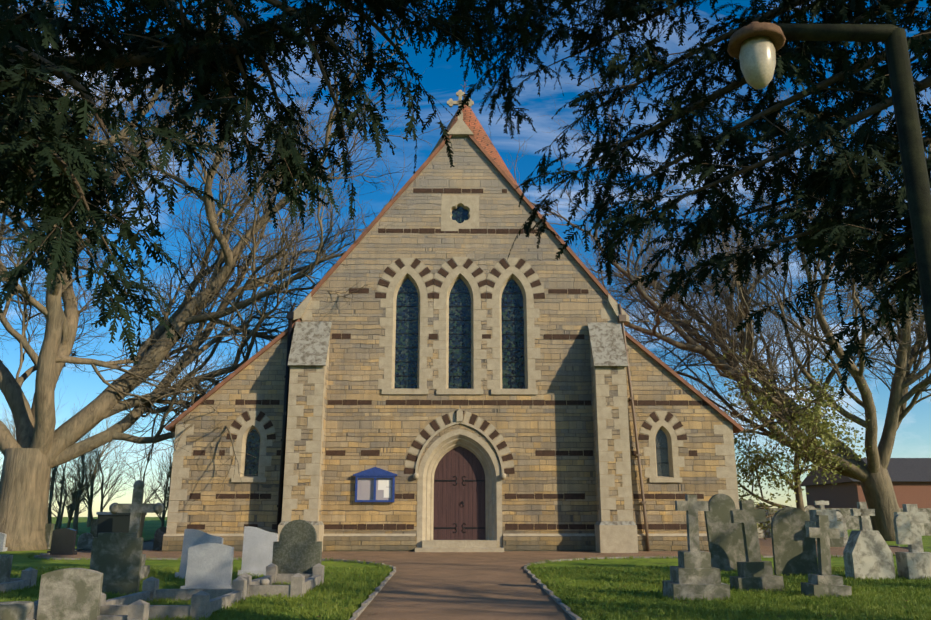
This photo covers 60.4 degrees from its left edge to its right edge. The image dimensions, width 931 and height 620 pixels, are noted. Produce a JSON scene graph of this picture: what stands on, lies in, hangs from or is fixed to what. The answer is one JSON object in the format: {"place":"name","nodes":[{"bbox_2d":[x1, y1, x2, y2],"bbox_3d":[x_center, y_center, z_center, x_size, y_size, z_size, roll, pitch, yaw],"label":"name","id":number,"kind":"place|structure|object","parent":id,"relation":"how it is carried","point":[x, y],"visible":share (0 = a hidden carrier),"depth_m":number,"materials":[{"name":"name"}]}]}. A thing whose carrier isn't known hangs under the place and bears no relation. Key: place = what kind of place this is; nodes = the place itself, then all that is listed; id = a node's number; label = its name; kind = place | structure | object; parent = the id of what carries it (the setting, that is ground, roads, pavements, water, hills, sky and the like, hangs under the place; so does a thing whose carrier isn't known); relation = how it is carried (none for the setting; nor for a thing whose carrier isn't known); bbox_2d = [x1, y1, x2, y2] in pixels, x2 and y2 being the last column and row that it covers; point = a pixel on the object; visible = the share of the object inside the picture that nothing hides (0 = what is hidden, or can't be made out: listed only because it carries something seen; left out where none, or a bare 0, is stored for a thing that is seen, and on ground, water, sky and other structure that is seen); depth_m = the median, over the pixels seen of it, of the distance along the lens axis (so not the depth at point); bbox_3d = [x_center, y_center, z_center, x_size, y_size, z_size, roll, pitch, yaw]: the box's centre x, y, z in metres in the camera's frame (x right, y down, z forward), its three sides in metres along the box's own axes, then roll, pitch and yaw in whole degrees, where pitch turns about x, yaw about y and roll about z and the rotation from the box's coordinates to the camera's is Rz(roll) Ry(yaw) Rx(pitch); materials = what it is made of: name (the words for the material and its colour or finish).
{"place":"outdoors","nodes":[
{"label":"outdoors","id":0,"kind":"place"},
{"bbox_2d":[167,136,735,545],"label":"church wall","id":1,"kind":"structure","parent":0,"point":[389,432],"depth_m":22.92,"materials":[{"name":"beige stone"}]},
{"bbox_2d":[162,90,739,552],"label":"stone trim","id":2,"kind":"structure","parent":1,"relation":"attached to","point":[460,476],"depth_m":22.68,"materials":[{"name":"beige stone"}]},
{"bbox_2d":[164,135,743,433],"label":"roof","id":3,"kind":"structure","parent":1,"relation":"on","point":[737,427],"depth_m":23.71,"materials":[{"name":"brown tile"}]},
{"bbox_2d":[427,80,522,192],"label":"roof","id":4,"kind":"structure","parent":3,"relation":"on","point":[474,125],"depth_m":27.56,"materials":[{"name":"orange tile"}]},
{"bbox_2d":[276,303,649,550],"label":"drainpipes","id":5,"kind":"object","parent":1,"relation":"attached to","point":[621,319],"visible":0.92,"depth_m":22.62,"materials":[{"name":"metal"}]},
{"bbox_2d":[0,517,930,619],"bbox_3d":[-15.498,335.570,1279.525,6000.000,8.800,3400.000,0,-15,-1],"label":"ground","id":6,"kind":"structure","parent":0,"point":[152,525],"depth_m":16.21,"materials":[{"name":"green plant"}]},
{"bbox_2d":[0,533,7,551],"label":"gravestone","id":7,"kind":"object","parent":6,"relation":"on","point":[3,536],"visible":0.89,"depth_m":21.91,"materials":[{"name":"grey stone"}]},
{"bbox_2d":[0,601,33,619],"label":"gravestone","id":8,"kind":"object","parent":6,"relation":"on","point":[15,610],"visible":1,"depth_m":8.09,"materials":[{"name":"grey stone"}]},
{"bbox_2d":[0,388,33,451],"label":"twiggy tree","id":9,"kind":"object","parent":6,"relation":"on","point":[13,434],"visible":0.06,"depth_m":45.69,"materials":[{"name":"brown plant"}]},
{"bbox_2d":[0,554,37,592],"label":"grave","id":10,"kind":"object","parent":6,"relation":"on","point":[26,579],"visible":0.7,"depth_m":12.77,"materials":[{"name":"grey stone"}]},
{"bbox_2d":[45,524,54,548],"bbox_3d":[-12.009,6.544,22.909,0.357,0.824,0.120,-4,-15,16],"label":"gravestone","id":11,"kind":"object","parent":6,"relation":"on","point":[49,528],"visible":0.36,"depth_m":22.87,"materials":[{"name":"grey stone"}]},
{"bbox_2d":[47,528,76,554],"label":"grave","id":12,"kind":"object","parent":6,"relation":"on","point":[63,541],"visible":0.85,"depth_m":20.50,"materials":[{"name":"grey stone"}]},
{"bbox_2d":[48,386,90,529],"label":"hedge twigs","id":13,"kind":"object","parent":6,"relation":"on","point":[52,488],"visible":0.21,"depth_m":36.72,"materials":[{"name":"plant"}]},
{"bbox_2d":[56,413,111,533],"bbox_3d":[-16.324,6.819,34.103,2.065,5.446,2.687,12,-19,-38],"label":"twiggy tree","id":14,"kind":"object","parent":6,"relation":"on","point":[78,498],"visible":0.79,"depth_m":33.87,"materials":[{"name":"brown plant"}]},
{"bbox_2d":[48,438,119,528],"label":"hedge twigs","id":15,"kind":"object","parent":6,"relation":"on","point":[70,506],"visible":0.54,"depth_m":34.91,"materials":[{"name":"plant"}]},
{"bbox_2d":[77,533,93,549],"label":"grave","id":16,"kind":"object","parent":6,"relation":"on","point":[84,542],"visible":0.77,"depth_m":22.31,"materials":[{"name":"grey stone"}]},
{"bbox_2d":[26,568,149,619],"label":"grave","id":17,"kind":"object","parent":6,"relation":"on","point":[70,593],"visible":0.96,"depth_m":8.75,"materials":[{"name":"grey stone"}]},
{"bbox_2d":[90,519,97,537],"bbox_3d":[-11.123,6.835,24.348,0.558,0.925,0.100,0,-15,-1],"label":"gravestone","id":18,"kind":"object","parent":6,"relation":"on","point":[93,531],"visible":0.14,"depth_m":24.34,"materials":[{"name":"grey stone"}]},
{"bbox_2d":[57,400,144,526],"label":"twiggy tree","id":19,"kind":"object","parent":6,"relation":"on","point":[88,518],"visible":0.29,"depth_m":42.58,"materials":[{"name":"brown plant"}]},
{"bbox_2d":[54,407,151,521],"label":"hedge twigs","id":20,"kind":"object","parent":6,"relation":"on","point":[102,507],"visible":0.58,"depth_m":34.77,"materials":[{"name":"plant"}]},
{"bbox_2d":[90,533,143,594],"bbox_3d":[-5.249,3.862,11.998,0.722,1.008,0.120,1,-15,-3],"label":"grave","id":21,"kind":"object","parent":6,"relation":"on","point":[116,559],"visible":0.77,"depth_m":11.98,"materials":[{"name":"grey stone"}]},
{"bbox_2d":[109,480,163,579],"bbox_3d":[-5.968,3.975,14.424,0.959,1.788,0.450,2,-15,-6],"label":"grave","id":22,"kind":"object","parent":6,"relation":"on","point":[136,508],"visible":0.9,"depth_m":14.46,"materials":[{"name":"grey stone"}]},
{"bbox_2d":[108,420,167,503],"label":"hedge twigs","id":23,"kind":"object","parent":6,"relation":"on","point":[148,459],"visible":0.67,"depth_m":34.67,"materials":[{"name":"plant"}]},
{"bbox_2d":[138,442,173,526],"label":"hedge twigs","id":24,"kind":"object","parent":6,"relation":"on","point":[165,498],"visible":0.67,"depth_m":31.48,"materials":[{"name":"plant"}]},
{"bbox_2d":[153,527,166,549],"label":"grave","id":25,"kind":"object","parent":6,"relation":"on","point":[160,532],"visible":0.55,"depth_m":22.35,"materials":[{"name":"grey stone"}]},
{"bbox_2d":[100,543,246,619],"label":"grave","id":26,"kind":"object","parent":6,"relation":"on","point":[208,588],"visible":0.75,"depth_m":11.19,"materials":[{"name":"grey stone"}]},
{"bbox_2d":[175,529,223,578],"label":"grave","id":27,"kind":"object","parent":6,"relation":"on","point":[193,537],"visible":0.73,"depth_m":14.56,"materials":[{"name":"grey stone"}]},
{"bbox_2d":[0,0,452,550],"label":"bare tree","id":28,"kind":"object","parent":6,"relation":"on","point":[37,450],"visible":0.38,"depth_m":25.39,"materials":[{"name":"brown plant"}]},
{"bbox_2d":[238,526,277,575],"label":"grave","id":29,"kind":"object","parent":6,"relation":"on","point":[257,553],"visible":0.75,"depth_m":14.95,"materials":[{"name":"grey stone"}]},
{"bbox_2d":[0,0,538,370],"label":"yew tree","id":30,"kind":"object","parent":6,"relation":"on","point":[50,159],"visible":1,"depth_m":5.80,"materials":[{"name":"green plant"}]},
{"bbox_2d":[237,519,324,596],"bbox_3d":[-2.858,3.942,12.714,0.951,1.183,2.092,0,-15,-1],"label":"grave","id":31,"kind":"object","parent":6,"relation":"on","point":[297,555],"visible":0.85,"depth_m":13.54,"materials":[{"name":"grey stone"}]},
{"bbox_2d":[33,539,907,619],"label":"path kerb","id":32,"kind":"structure","parent":6,"relation":"on","point":[556,599],"depth_m":14.65,"materials":[{"name":"stone"}]},
{"bbox_2d":[413,0,930,398],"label":"yew tree","id":33,"kind":"object","parent":6,"relation":"on","point":[839,179],"visible":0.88,"depth_m":7.13,"materials":[{"name":"green plant"}]},
{"bbox_2d":[662,495,729,599],"bbox_3d":[3.318,3.474,11.680,0.823,1.522,0.579,0,-15,-1],"label":"grave","id":34,"kind":"object","parent":6,"relation":"on","point":[694,574],"visible":0.94,"depth_m":11.47,"materials":[{"name":"grey stone"}]},
{"bbox_2d":[489,36,930,540],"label":"bare tree","id":35,"kind":"object","parent":6,"relation":"on","point":[872,475],"visible":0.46,"depth_m":28.26,"materials":[{"name":"brown plant"}]},
{"bbox_2d":[704,494,745,570],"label":"grave","id":36,"kind":"object","parent":6,"relation":"on","point":[725,542],"visible":0.81,"depth_m":16.03,"materials":[{"name":"grey stone"}]},
{"bbox_2d":[729,500,784,590],"bbox_3d":[4.584,3.770,12.737,0.713,1.446,0.475,0,-15,-1],"label":"grave","id":37,"kind":"object","parent":6,"relation":"on","point":[754,570],"visible":0.92,"depth_m":12.65,"materials":[{"name":"grey stone"}]},
{"bbox_2d":[755,503,770,537],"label":"grave","id":38,"kind":"object","parent":6,"relation":"on","point":[761,531],"visible":0.32,"depth_m":29.75,"materials":[{"name":"grey stone"}]},
{"bbox_2d":[717,340,871,539],"bbox_3d":[10.454,4.751,26.875,5.961,7.153,5.490,-9,-17,31],"label":"green tree","id":39,"kind":"object","parent":6,"relation":"on","point":[820,431],"visible":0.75,"depth_m":26.23,"materials":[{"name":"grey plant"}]},
{"bbox_2d":[771,507,817,575],"bbox_3d":[6.194,4.417,15.092,0.780,1.364,0.154,-1,-15,2],"label":"grave","id":40,"kind":"object","parent":6,"relation":"on","point":[794,548],"visible":0.74,"depth_m":15.04,"materials":[{"name":"grey stone"}]},
{"bbox_2d":[804,505,816,540],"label":"grave","id":41,"kind":"object","parent":6,"relation":"on","point":[807,508],"visible":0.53,"depth_m":27.72,"materials":[{"name":"grey stone"}]},
{"bbox_2d":[805,500,844,536],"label":"grave","id":42,"kind":"object","parent":6,"relation":"on","point":[832,518],"visible":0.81,"depth_m":14.07,"materials":[{"name":"grey stone"}]},
{"bbox_2d":[801,515,851,597],"bbox_3d":[5.312,3.685,11.911,0.570,1.231,0.406,1,-15,-4],"label":"grave","id":43,"kind":"object","parent":6,"relation":"on","point":[824,580],"visible":0.9,"depth_m":11.84,"materials":[{"name":"grey stone"}]},
{"bbox_2d":[727,21,930,359],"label":"lamp post","id":44,"kind":"object","parent":6,"relation":"on","point":[754,47],"visible":1,"depth_m":4.34,"materials":[{"name":"metal"}]},
{"bbox_2d":[830,518,843,546],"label":"grave","id":45,"kind":"object","parent":6,"relation":"on","point":[837,542],"visible":0.17,"depth_m":23.92,"materials":[{"name":"grey stone"}]},
{"bbox_2d":[836,511,847,545],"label":"grave","id":46,"kind":"object","parent":6,"relation":"on","point":[839,515],"visible":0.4,"depth_m":24.51,"materials":[{"name":"grey stone"}]},
{"bbox_2d":[769,508,930,529],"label":"boundary wall","id":47,"kind":"structure","parent":6,"relation":"on","point":[852,522],"depth_m":38.35,"materials":[{"name":"stone"}]},
{"bbox_2d":[801,458,930,507],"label":"house","id":48,"kind":"structure","parent":6,"relation":"on","point":[911,480],"depth_m":47.44,"materials":[{"name":"red brick"}]},
{"bbox_2d":[843,502,895,578],"bbox_3d":[7.276,4.221,14.521,0.748,1.439,0.320,1,-15,-3],"label":"grave","id":49,"kind":"object","parent":6,"relation":"on","point":[867,552],"visible":0.9,"depth_m":14.34,"materials":[{"name":"grey stone"}]},
{"bbox_2d":[868,516,872,530],"bbox_3d":[15.580,8.254,30.679,0.417,0.765,0.080,0,-15,-1],"label":"gravestone","id":50,"kind":"object","parent":6,"relation":"on","point":[870,525],"visible":0.07,"depth_m":30.65,"materials":[{"name":"grey stone"}]},
{"bbox_2d":[893,514,912,543],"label":"grave","id":51,"kind":"object","parent":6,"relation":"on","point":[902,529],"visible":1,"depth_m":12.12,"materials":[{"name":"grey stone"}]},
{"bbox_2d":[894,504,930,579],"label":"grave","id":52,"kind":"object","parent":6,"relation":"on","point":[914,561],"visible":0.77,"depth_m":14.44,"materials":[{"name":"grey stone"}]},
{"bbox_2d":[920,523,924,535],"bbox_3d":[17.322,8.191,30.724,0.500,0.908,0.080,0,-15,-1],"label":"gravestone","id":53,"kind":"object","parent":6,"relation":"on","point":[922,529],"visible":0.06,"depth_m":30.63,"materials":[{"name":"grey stone"}]},
{"bbox_2d":[920,511,930,535],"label":"grave","id":54,"kind":"object","parent":6,"relation":"on","point":[927,527],"visible":0.25,"depth_m":31.75,"materials":[{"name":"grey stone"}]},
{"bbox_2d":[0,0,930,516],"label":"sky","id":55,"kind":"structure","parent":0,"point":[442,80],"materials":[{"name":"blue"}]},
{"bbox_2d":[38,537,907,619],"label":"path","id":56,"kind":"structure","parent":0,"point":[504,585],"depth_m":13.59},
{"bbox_2d":[96,512,112,537],"bbox_3d":[-9.559,6.010,21.664,0.620,1.050,0.820,0,-15,-1],"label":"wheelie bin","id":57,"kind":"object","parent":56,"relation":"on","point":[104,522],"visible":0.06,"depth_m":21.38,"materials":[{"name":"black plastic"}]},
{"bbox_2d":[111,513,146,537],"bbox_3d":[-8.902,5.874,21.087,0.620,1.050,0.820,0,-15,-1],"label":"wheelie bin","id":58,"kind":"object","parent":56,"relation":"on","point":[121,522],"visible":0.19,"depth_m":20.81,"materials":[{"name":"black plastic"}]},
{"bbox_3d":[-0.450,4.016,36.742,15.850,13.050,26.000,0,-15,-1],"label":"church","id":59,"kind":"object","parent":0,"visible":0},
{"bbox_2d":[353,467,397,501],"bbox_3d":[-2.518,4.856,22.276,1.230,0.960,0.140,0,-15,-1],"label":"notice board","id":60,"kind":"object","parent":59,"relation":"attached to","point":[375,484],"visible":1,"depth_m":22.28,"materials":[{"name":"blue wood"}]}
]}

